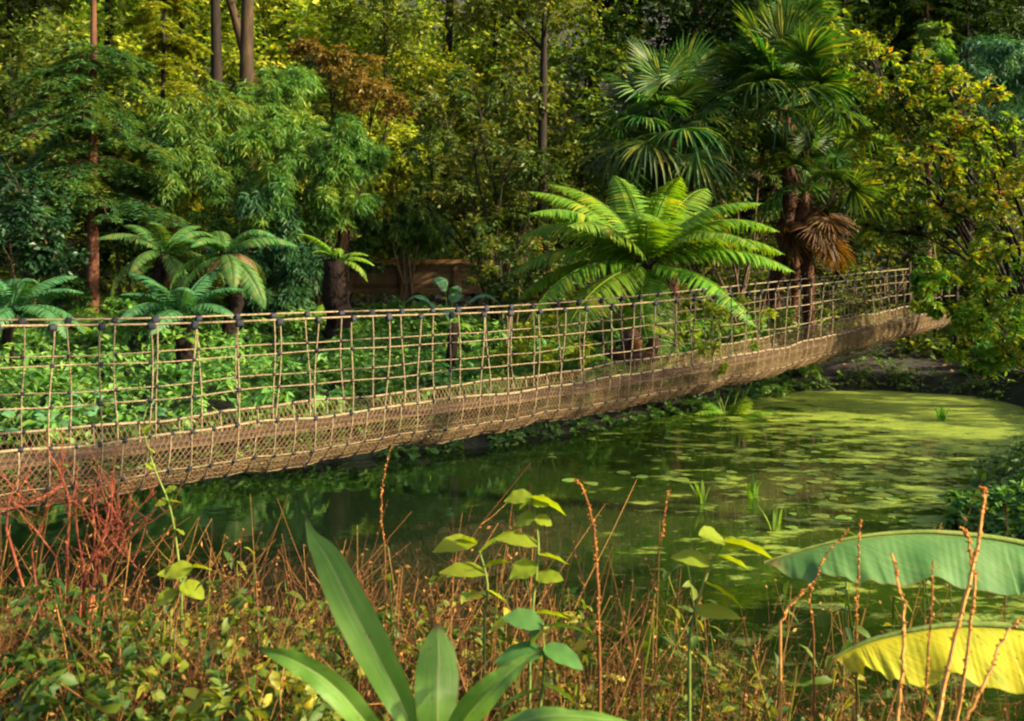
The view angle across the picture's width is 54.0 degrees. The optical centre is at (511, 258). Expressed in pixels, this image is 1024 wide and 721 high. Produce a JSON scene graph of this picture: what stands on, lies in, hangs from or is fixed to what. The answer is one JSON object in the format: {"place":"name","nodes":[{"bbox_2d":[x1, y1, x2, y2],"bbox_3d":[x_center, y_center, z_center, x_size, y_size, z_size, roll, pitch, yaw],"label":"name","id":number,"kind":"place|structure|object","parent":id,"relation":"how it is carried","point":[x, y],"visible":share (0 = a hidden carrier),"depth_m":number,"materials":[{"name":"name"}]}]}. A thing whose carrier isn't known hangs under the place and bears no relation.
{"place":"outdoors","nodes":[
{"label":"outdoors","id":0,"kind":"place"},
{"bbox_2d":[0,390,1023,720],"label":"pond water","id":1,"kind":"structure","parent":0,"point":[430,498],"depth_m":10.35,"materials":[{"name":"liquid"}]},
{"bbox_2d":[0,0,1023,539],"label":"ground","id":2,"kind":"structure","parent":0,"point":[1010,390],"depth_m":20.73,"materials":[{"name":"soil"}]},
{"bbox_2d":[0,410,46,439],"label":"broad leaved plant","id":3,"kind":"object","parent":2,"relation":"on","point":[34,417],"visible":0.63,"depth_m":13.14,"materials":[{"name":"green plant"}]},
{"bbox_2d":[22,0,41,190],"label":"forest tree","id":4,"kind":"object","parent":2,"relation":"on","point":[32,136],"visible":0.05,"depth_m":34.87,"materials":[{"name":"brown plant"}]},
{"bbox_2d":[0,276,83,365],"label":"fern","id":5,"kind":"object","parent":2,"relation":"on","point":[22,306],"visible":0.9,"depth_m":17.45,"materials":[{"name":"green plant"}]},
{"bbox_2d":[0,0,83,208],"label":"forest tree","id":6,"kind":"object","parent":2,"relation":"on","point":[60,6],"visible":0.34,"depth_m":34.73,"materials":[{"name":"green plant"}]},
{"bbox_2d":[0,152,91,329],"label":"laurel shrub","id":7,"kind":"object","parent":2,"relation":"on","point":[39,259],"visible":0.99,"depth_m":20.16,"materials":[{"name":"green plant"}]},
{"bbox_2d":[10,406,86,427],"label":"broad leaved plant","id":8,"kind":"object","parent":2,"relation":"on","point":[63,423],"visible":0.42,"depth_m":13.30,"materials":[{"name":"green plant"}]},
{"bbox_2d":[31,306,117,343],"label":"fern","id":9,"kind":"object","parent":2,"relation":"on","point":[83,315],"visible":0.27,"depth_m":20.05,"materials":[{"name":"green plant"}]},
{"bbox_2d":[0,6,159,283],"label":"forest tree","id":10,"kind":"object","parent":2,"relation":"on","point":[34,53],"visible":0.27,"depth_m":29.34,"materials":[{"name":"green plant"}]},
{"bbox_2d":[0,426,182,719],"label":"red stemmed shrub","id":11,"kind":"object","parent":2,"relation":"on","point":[98,553],"visible":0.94,"depth_m":4.40,"materials":[{"name":"plant"}]},
{"bbox_2d":[64,387,121,418],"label":"broad leaved plant","id":12,"kind":"object","parent":2,"relation":"on","point":[94,410],"visible":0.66,"depth_m":14.26,"materials":[{"name":"green plant"}]},
{"bbox_2d":[0,0,196,315],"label":"conifer","id":13,"kind":"object","parent":2,"relation":"on","point":[107,110],"visible":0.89,"depth_m":21.95,"materials":[{"name":"green plant"}]},
{"bbox_2d":[39,202,198,313],"bbox_3d":[-9.166,-0.079,23.195,3.534,3.135,2.667,0,0,-30],"label":"laurel shrub","id":14,"kind":"object","parent":2,"relation":"on","point":[104,257],"visible":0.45,"depth_m":23.06,"materials":[{"name":"green plant"}]},
{"bbox_2d":[18,14,226,263],"bbox_3d":[-11.960,-3.443,32.549,6.662,8.270,7.110,0,0,-7],"label":"forest tree","id":15,"kind":"object","parent":2,"relation":"on","point":[134,48],"visible":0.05,"depth_m":31.33,"materials":[{"name":"green plant"}]},
{"bbox_2d":[83,0,222,275],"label":"conifer","id":16,"kind":"object","parent":2,"relation":"on","point":[183,46],"visible":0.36,"depth_m":26.85,"materials":[{"name":"green plant"}]},
{"bbox_2d":[96,222,225,333],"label":"tree fern","id":17,"kind":"object","parent":2,"relation":"on","point":[173,245],"visible":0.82,"depth_m":20.29,"materials":[{"name":"green plant"}]},
{"bbox_2d":[142,425,184,682],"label":"leafy plant","id":18,"kind":"object","parent":2,"relation":"on","point":[151,465],"visible":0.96,"depth_m":4.20,"materials":[{"name":"green plant"}]},
{"bbox_2d":[118,268,244,335],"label":"fern","id":19,"kind":"object","parent":2,"relation":"on","point":[162,306],"visible":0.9,"depth_m":18.27,"materials":[{"name":"green plant"}]},
{"bbox_2d":[97,0,267,174],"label":"forest tree","id":20,"kind":"object","parent":2,"relation":"on","point":[117,20],"visible":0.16,"depth_m":35.15,"materials":[{"name":"green plant"}]},
{"bbox_2d":[161,331,203,390],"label":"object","id":21,"kind":"object","parent":2,"relation":"on","point":[183,339],"visible":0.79,"depth_m":16.26,"materials":[{"name":"brown plant"}]},
{"bbox_2d":[153,560,212,708],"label":"leafy plant","id":22,"kind":"object","parent":2,"relation":"on","point":[180,569],"visible":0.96,"depth_m":3.79,"materials":[{"name":"green plant"}]},
{"bbox_2d":[112,77,266,301],"bbox_3d":[-7.437,-1.425,23.362,3.408,5.759,3.284,0,0,-32],"label":"bamboo","id":23,"kind":"object","parent":2,"relation":"on","point":[223,189],"visible":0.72,"depth_m":22.90,"materials":[{"name":"plant"}]},
{"bbox_2d":[205,0,223,258],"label":"forest tree","id":24,"kind":"object","parent":2,"relation":"on","point":[216,60],"visible":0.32,"depth_m":31.81,"materials":[{"name":"brown plant"}]},
{"bbox_2d":[176,77,277,256],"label":"forest tree","id":25,"kind":"object","parent":2,"relation":"on","point":[231,98],"visible":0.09,"depth_m":30.12,"materials":[{"name":"green plant"}]},
{"bbox_2d":[169,229,297,346],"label":"tree fern","id":26,"kind":"object","parent":2,"relation":"on","point":[233,271],"visible":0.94,"depth_m":19.33,"materials":[{"name":"green plant"}]},
{"bbox_2d":[237,0,255,284],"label":"forest tree","id":27,"kind":"object","parent":2,"relation":"on","point":[246,68],"visible":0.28,"depth_m":29.87,"materials":[{"name":"brown plant"}]},
{"bbox_2d":[226,0,276,166],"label":"forest tree","id":28,"kind":"object","parent":2,"relation":"on","point":[234,14],"visible":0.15,"depth_m":32.88,"materials":[{"name":"brown plant"}]},
{"bbox_2d":[200,64,328,294],"bbox_3d":[-5.847,-1.680,24.413,2.629,6.480,3.451,0,0,19],"label":"bamboo","id":29,"kind":"object","parent":2,"relation":"on","point":[283,128],"visible":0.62,"depth_m":24.24,"materials":[{"name":"plant"}]},
{"bbox_2d":[192,0,341,181],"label":"forest tree","id":30,"kind":"object","parent":2,"relation":"on","point":[264,9],"visible":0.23,"depth_m":36.18,"materials":[{"name":"green plant"}]},
{"bbox_2d":[215,187,331,330],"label":"bamboo","id":31,"kind":"object","parent":2,"relation":"on","point":[292,285],"visible":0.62,"depth_m":21.52,"materials":[{"name":"plant"}]},
{"bbox_2d":[238,111,392,309],"bbox_3d":[-4.432,-0.951,22.647,3.585,4.991,2.354,0,0,-14],"label":"bamboo","id":32,"kind":"object","parent":2,"relation":"on","point":[350,154],"visible":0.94,"depth_m":22.33,"materials":[{"name":"plant"}]},
{"bbox_2d":[253,237,387,305],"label":"dark shrub","id":33,"kind":"object","parent":2,"relation":"on","point":[359,246],"visible":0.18,"depth_m":23.80,"materials":[{"name":"green plant"}]},
{"bbox_2d":[230,0,412,122],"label":"forest tree","id":34,"kind":"object","parent":2,"relation":"on","point":[321,13],"visible":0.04,"depth_m":39.33,"materials":[{"name":"green plant"}]},
{"bbox_2d":[0,0,664,176],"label":"woodland","id":35,"kind":"object","parent":2,"relation":"on","point":[299,29],"visible":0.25,"depth_m":36.51,"materials":[{"name":"green plant"}]},
{"bbox_2d":[300,234,373,356],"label":"tree fern","id":36,"kind":"object","parent":2,"relation":"on","point":[336,290],"visible":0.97,"depth_m":19.35,"materials":[{"name":"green plant"}]},
{"bbox_2d":[284,36,417,295],"bbox_3d":[-4.501,-2.387,28.062,3.776,7.846,2.029,0,0,21],"label":"russet tree","id":37,"kind":"object","parent":2,"relation":"on","point":[361,90],"visible":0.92,"depth_m":27.97,"materials":[{"name":"orange plant"}]},
{"bbox_2d":[296,86,429,298],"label":"forest tree","id":38,"kind":"object","parent":2,"relation":"on","point":[394,134],"visible":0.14,"depth_m":29.69,"materials":[{"name":"plant"}]},
{"bbox_2d":[380,441,391,630],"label":"dry seed stalk","id":39,"kind":"object","parent":2,"relation":"on","point":[383,534],"visible":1,"depth_m":4.00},
{"bbox_2d":[312,0,467,195],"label":"forest tree","id":40,"kind":"object","parent":2,"relation":"on","point":[388,10],"visible":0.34,"depth_m":34.68,"materials":[{"name":"green plant"}]},
{"bbox_2d":[0,292,803,439],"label":"taller cover","id":41,"kind":"object","parent":2,"relation":"on","point":[258,397],"visible":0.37,"depth_m":16.94,"materials":[{"name":"green plant"}]},
{"bbox_2d":[346,199,458,294],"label":"teal shrub","id":42,"kind":"object","parent":2,"relation":"on","point":[430,231],"visible":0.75,"depth_m":25.50,"materials":[{"name":"green plant"}]},
{"bbox_2d":[361,124,443,318],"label":"sunlit shrub","id":43,"kind":"object","parent":2,"relation":"on","point":[410,132],"visible":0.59,"depth_m":25.41,"materials":[{"name":"green plant"}]},
{"bbox_2d":[349,293,493,318],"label":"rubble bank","id":44,"kind":"structure","parent":2,"relation":"on","point":[437,299],"depth_m":25.97,"materials":[{"name":"stone"}]},
{"bbox_2d":[350,259,510,317],"bbox_3d":[-2.146,0.941,26.110,4.259,1.827,0.210,0,0,0],"label":"timber fence","id":45,"kind":"object","parent":2,"relation":"on","point":[426,278],"visible":0.38,"depth_m":26.18,"materials":[{"name":"brown wood"}]},
{"bbox_2d":[358,29,512,213],"bbox_3d":[-2.364,-3.993,33.581,6.094,7.089,5.710,0,0,38],"label":"forest tree","id":46,"kind":"object","parent":2,"relation":"on","point":[431,74],"visible":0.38,"depth_m":33.65,"materials":[{"name":"green plant"}]},
{"bbox_2d":[254,513,625,720],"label":"ginger plant","id":47,"kind":"object","parent":2,"relation":"on","point":[362,629],"visible":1,"depth_m":2.23,"materials":[{"name":"green plant"}]},
{"bbox_2d":[402,277,499,321],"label":"banana plant","id":48,"kind":"object","parent":2,"relation":"on","point":[442,284],"visible":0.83,"depth_m":18.29,"materials":[{"name":"green plant"}]},
{"bbox_2d":[436,319,470,377],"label":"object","id":49,"kind":"object","parent":2,"relation":"on","point":[454,329],"visible":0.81,"depth_m":17.13,"materials":[{"name":"brown plant"}]},
{"bbox_2d":[395,130,540,304],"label":"forest tree","id":50,"kind":"object","parent":2,"relation":"on","point":[481,169],"visible":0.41,"depth_m":28.74,"materials":[{"name":"green plant"}]},
{"bbox_2d":[433,529,519,720],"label":"leafy plant","id":51,"kind":"object","parent":2,"relation":"on","point":[455,542],"visible":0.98,"depth_m":3.60,"materials":[{"name":"green plant"}]},
{"bbox_2d":[0,262,958,512],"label":"rope bridge","id":52,"kind":"structure","parent":2,"relation":"on","point":[565,391],"depth_m":11.73,"materials":[{"name":"fabric"}]},
{"bbox_2d":[395,63,567,345],"bbox_3d":[-0.700,-1.313,22.539,3.900,6.518,2.517,0,0,0],"label":"tree","id":53,"kind":"object","parent":2,"relation":"on","point":[475,227],"visible":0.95,"depth_m":22.22,"materials":[{"name":"green plant"}]},
{"bbox_2d":[0,531,973,720],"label":"undergrowth","id":54,"kind":"object","parent":2,"relation":"on","point":[314,708],"visible":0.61,"depth_m":3.85,"materials":[{"name":"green plant"}]},
{"bbox_2d":[0,293,985,485],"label":"ground cover","id":55,"kind":"object","parent":2,"relation":"on","point":[381,358],"visible":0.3,"depth_m":16.57,"materials":[{"name":"green plant"}]},
{"bbox_2d":[414,0,582,170],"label":"forest tree","id":56,"kind":"object","parent":2,"relation":"on","point":[468,30],"visible":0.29,"depth_m":36.44,"materials":[{"name":"green plant"}]},
{"bbox_2d":[0,463,1023,720],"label":"dead stalks","id":57,"kind":"object","parent":2,"relation":"on","point":[372,695],"visible":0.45,"depth_m":4.02,"materials":[{"name":"plant"}]},
{"bbox_2d":[0,75,1023,359],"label":"forest floor growth","id":58,"kind":"object","parent":2,"relation":"on","point":[926,341],"visible":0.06,"depth_m":28.92,"materials":[{"name":"green plant"}]},
{"bbox_2d":[461,234,582,347],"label":"dark shrub","id":59,"kind":"object","parent":2,"relation":"on","point":[490,276],"visible":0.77,"depth_m":20.37,"materials":[{"name":"green plant"}]},
{"bbox_2d":[442,0,605,300],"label":"forest tree","id":60,"kind":"object","parent":2,"relation":"on","point":[546,15],"visible":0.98,"depth_m":30.00,"materials":[{"name":"green plant"}]},
{"bbox_2d":[439,34,617,279],"bbox_3d":[0.461,-2.731,30.977,5.886,7.797,4.635,0,0,23],"label":"forest tree","id":61,"kind":"object","parent":2,"relation":"on","point":[513,108],"visible":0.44,"depth_m":30.74,"materials":[{"name":"green plant"}]},
{"bbox_2d":[494,489,570,708],"bbox_3d":[0.069,1.515,3.427,0.263,1.433,0.138,0,0,0],"label":"leafy plant","id":62,"kind":"object","parent":2,"relation":"on","point":[524,568],"visible":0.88,"depth_m":3.42,"materials":[{"name":"green plant"}]},
{"bbox_2d":[494,608,586,709],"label":"leafy plant","id":63,"kind":"object","parent":2,"relation":"on","point":[532,621],"visible":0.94,"depth_m":3.00,"materials":[{"name":"green plant"}]},
{"bbox_2d":[490,311,594,389],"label":"leafy shrub","id":64,"kind":"object","parent":2,"relation":"on","point":[520,346],"visible":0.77,"depth_m":16.60,"materials":[{"name":"green plant"}]},
{"bbox_2d":[522,345,609,383],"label":"fern","id":65,"kind":"object","parent":2,"relation":"on","point":[569,363],"visible":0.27,"depth_m":18.43,"materials":[{"name":"green plant"}]},
{"bbox_2d":[490,19,657,246],"bbox_3d":[2.022,-3.979,32.573,6.345,7.876,6.772,0,0,16],"label":"forest tree","id":66,"kind":"object","parent":2,"relation":"on","point":[588,62],"visible":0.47,"depth_m":32.55,"materials":[{"name":"green plant"}]},
{"bbox_2d":[574,478,601,712],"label":"dry seed stalk","id":67,"kind":"object","parent":2,"relation":"on","point":[595,558],"visible":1,"depth_m":3.10,"materials":[{"name":"plant"}]},
{"bbox_2d":[587,0,603,198],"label":"forest tree","id":68,"kind":"object","parent":2,"relation":"on","point":[591,85],"visible":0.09,"depth_m":35.85,"materials":[{"name":"brown plant"}]},
{"bbox_2d":[604,328,659,366],"bbox_3d":[1.886,1.394,15.742,0.894,0.615,0.463,0,0,15],"label":"rotten log","id":69,"kind":"object","parent":2,"relation":"on","point":[647,353],"visible":0.62,"depth_m":15.65,"materials":[{"name":"brown wood"}]},
{"bbox_2d":[557,0,733,195],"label":"forest tree","id":70,"kind":"object","parent":2,"relation":"on","point":[625,11],"visible":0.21,"depth_m":35.74,"materials":[{"name":"green plant"}]},
{"bbox_2d":[511,175,794,410],"bbox_3d":[2.398,0.569,17.572,4.872,4.344,3.644,0,0,0],"label":"tree fern","id":71,"kind":"object","parent":2,"relation":"on","point":[648,240],"visible":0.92,"depth_m":17.16,"materials":[{"name":"green plant"}]},
{"bbox_2d":[641,490,670,720],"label":"dry seed stalk","id":72,"kind":"object","parent":2,"relation":"on","point":[655,569],"visible":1,"depth_m":3.40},
{"bbox_2d":[575,29,757,347],"bbox_3d":[3.420,-1.248,22.577,4.069,7.708,4.191,0,0,0],"label":"fan palm","id":73,"kind":"object","parent":2,"relation":"on","point":[675,80],"visible":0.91,"depth_m":21.88,"materials":[{"name":"green plant"}]},
{"bbox_2d":[679,0,701,219],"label":"forest tree","id":74,"kind":"object","parent":2,"relation":"on","point":[697,11],"visible":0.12,"depth_m":33.81,"materials":[{"name":"brown plant"}]},
{"bbox_2d":[611,0,801,221],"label":"forest tree","id":75,"kind":"object","parent":2,"relation":"on","point":[728,11],"visible":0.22,"depth_m":32.65,"materials":[{"name":"green plant"}]},
{"bbox_2d":[671,526,771,720],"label":"leafy plant","id":76,"kind":"object","parent":2,"relation":"on","point":[700,559],"visible":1,"depth_m":3.30,"materials":[{"name":"green plant"}]},
{"bbox_2d":[687,397,773,418],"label":"fern","id":77,"kind":"object","parent":2,"relation":"on","point":[743,405],"visible":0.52,"depth_m":17.41,"materials":[{"name":"green plant"}]},
{"bbox_2d":[668,303,795,411],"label":"leafy shrub","id":78,"kind":"object","parent":2,"relation":"on","point":[700,314],"visible":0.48,"depth_m":17.54,"materials":[{"name":"green plant"}]},
{"bbox_2d":[572,108,901,327],"bbox_3d":[5.543,-0.991,25.050,7.930,6.138,3.135,0,0,-4],"label":"dark shrub","id":79,"kind":"object","parent":2,"relation":"on","point":[731,198],"visible":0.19,"depth_m":24.98,"materials":[{"name":"green plant"}]},
{"bbox_2d":[643,0,900,195],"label":"forest tree","id":80,"kind":"object","parent":2,"relation":"on","point":[734,37],"visible":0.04,"depth_m":35.28,"materials":[{"name":"green plant"}]},
{"bbox_2d":[672,0,882,347],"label":"fan palm","id":81,"kind":"object","parent":2,"relation":"on","point":[777,49],"visible":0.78,"depth_m":22.17,"materials":[{"name":"green plant"}]},
{"bbox_2d":[727,0,858,329],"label":"fan palm","id":82,"kind":"object","parent":2,"relation":"on","point":[817,4],"visible":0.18,"depth_m":25.60,"materials":[{"name":"green plant"}]},
{"bbox_2d":[779,583,811,720],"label":"dry seed stalk","id":83,"kind":"object","parent":2,"relation":"on","point":[795,598],"visible":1,"depth_m":3.00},
{"bbox_2d":[774,353,838,381],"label":"fern","id":84,"kind":"object","parent":2,"relation":"on","point":[811,371],"visible":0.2,"depth_m":20.42,"materials":[{"name":"green plant"}]},
{"bbox_2d":[727,99,890,354],"bbox_3d":[6.597,-0.426,22.095,3.147,6.272,3.467,0,0,-27],"label":"fan palm","id":85,"kind":"object","parent":2,"relation":"on","point":[805,237],"visible":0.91,"depth_m":21.94,"materials":[{"name":"green plant"}]},
{"bbox_2d":[808,528,848,720],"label":"dry seed stalk","id":86,"kind":"object","parent":2,"relation":"on","point":[818,571],"visible":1,"depth_m":3.00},
{"bbox_2d":[642,0,1023,132],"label":"woodland","id":87,"kind":"object","parent":2,"relation":"on","point":[857,14],"visible":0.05,"depth_m":38.15,"materials":[{"name":"green plant"}]},
{"bbox_2d":[734,0,973,279],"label":"forest tree","id":88,"kind":"object","parent":2,"relation":"on","point":[846,12],"visible":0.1,"depth_m":30.20,"materials":[{"name":"green plant"}]},
{"bbox_2d":[854,517,861,720],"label":"dry seed stalk","id":89,"kind":"object","parent":2,"relation":"on","point":[857,581],"visible":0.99,"depth_m":2.90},
{"bbox_2d":[708,271,1023,538],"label":"bank weeds","id":90,"kind":"object","parent":2,"relation":"on","point":[998,463],"visible":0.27,"depth_m":19.81,"materials":[{"name":"green plant"}]},
{"bbox_2d":[763,530,1023,693],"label":"banana plant","id":91,"kind":"object","parent":2,"relation":"on","point":[999,566],"visible":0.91,"depth_m":3.11,"materials":[{"name":"green plant"}]},
{"bbox_2d":[889,553,907,720],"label":"dry seed stalk","id":92,"kind":"object","parent":2,"relation":"on","point":[902,665],"visible":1,"depth_m":2.21,"materials":[{"name":"plant"}]},
{"bbox_2d":[807,0,1000,231],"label":"forest tree","id":93,"kind":"object","parent":2,"relation":"on","point":[869,16],"visible":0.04,"depth_m":32.49,"materials":[{"name":"green plant"}]},
{"bbox_2d":[813,164,1018,321],"bbox_3d":[10.663,-0.574,27.068,5.874,4.645,2.460,0,0,-4],"label":"dark shrub","id":94,"kind":"object","parent":2,"relation":"on","point":[918,250],"visible":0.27,"depth_m":26.79,"materials":[{"name":"green plant"}]},
{"bbox_2d":[822,21,1023,322],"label":"autumn tree","id":95,"kind":"object","parent":2,"relation":"on","point":[954,213],"visible":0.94,"depth_m":19.32,"materials":[{"name":"green plant"}]},
{"bbox_2d":[870,0,975,297],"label":"conifer","id":96,"kind":"object","parent":2,"relation":"on","point":[904,31],"visible":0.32,"depth_m":28.93,"materials":[{"name":"green plant"}]},
{"bbox_2d":[920,561,934,720],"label":"dry seed stalk","id":97,"kind":"object","parent":2,"relation":"on","point":[927,670],"visible":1,"depth_m":2.50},
{"bbox_2d":[844,0,1023,241],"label":"forest tree","id":98,"kind":"object","parent":2,"relation":"on","point":[1011,24],"visible":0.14,"depth_m":30.64,"materials":[{"name":"green plant"}]},
{"bbox_2d":[907,21,960,299],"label":"tree","id":99,"kind":"object","parent":2,"relation":"on","point":[931,33],"visible":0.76,"depth_m":26.06,"materials":[{"name":"plant"}]},
{"bbox_2d":[935,486,987,720],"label":"dry seed stalk","id":100,"kind":"object","parent":2,"relation":"on","point":[942,698],"visible":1,"depth_m":2.35,"materials":[{"name":"plant"}]},
{"bbox_2d":[906,238,1023,379],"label":"overhanging shrub","id":101,"kind":"object","parent":2,"relation":"on","point":[925,284],"visible":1,"depth_m":17.44,"materials":[{"name":"green plant"}]},
{"bbox_2d":[954,526,978,720],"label":"dry seed stalk","id":102,"kind":"object","parent":2,"relation":"on","point":[970,630],"visible":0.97,"depth_m":2.50,"materials":[{"name":"plant"}]},
{"bbox_2d":[937,466,1023,537],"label":"waterside plant","id":103,"kind":"object","parent":2,"relation":"on","point":[1004,495],"visible":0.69,"depth_m":10.03,"materials":[{"name":"green plant"}]},
{"bbox_2d":[939,0,1023,108],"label":"forest tree","id":104,"kind":"object","parent":2,"relation":"on","point":[974,26],"visible":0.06,"depth_m":33.43,"materials":[{"name":"green plant"}]},
{"bbox_2d":[940,30,1023,266],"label":"tree","id":105,"kind":"object","parent":2,"relation":"on","point":[1002,53],"visible":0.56,"depth_m":24.56,"materials":[{"name":"plant"}]},
{"bbox_2d":[961,618,1022,720],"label":"dry seed stalk","id":106,"kind":"object","parent":2,"relation":"on","point":[981,689],"visible":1,"depth_m":2.15,"materials":[{"name":"plant"}]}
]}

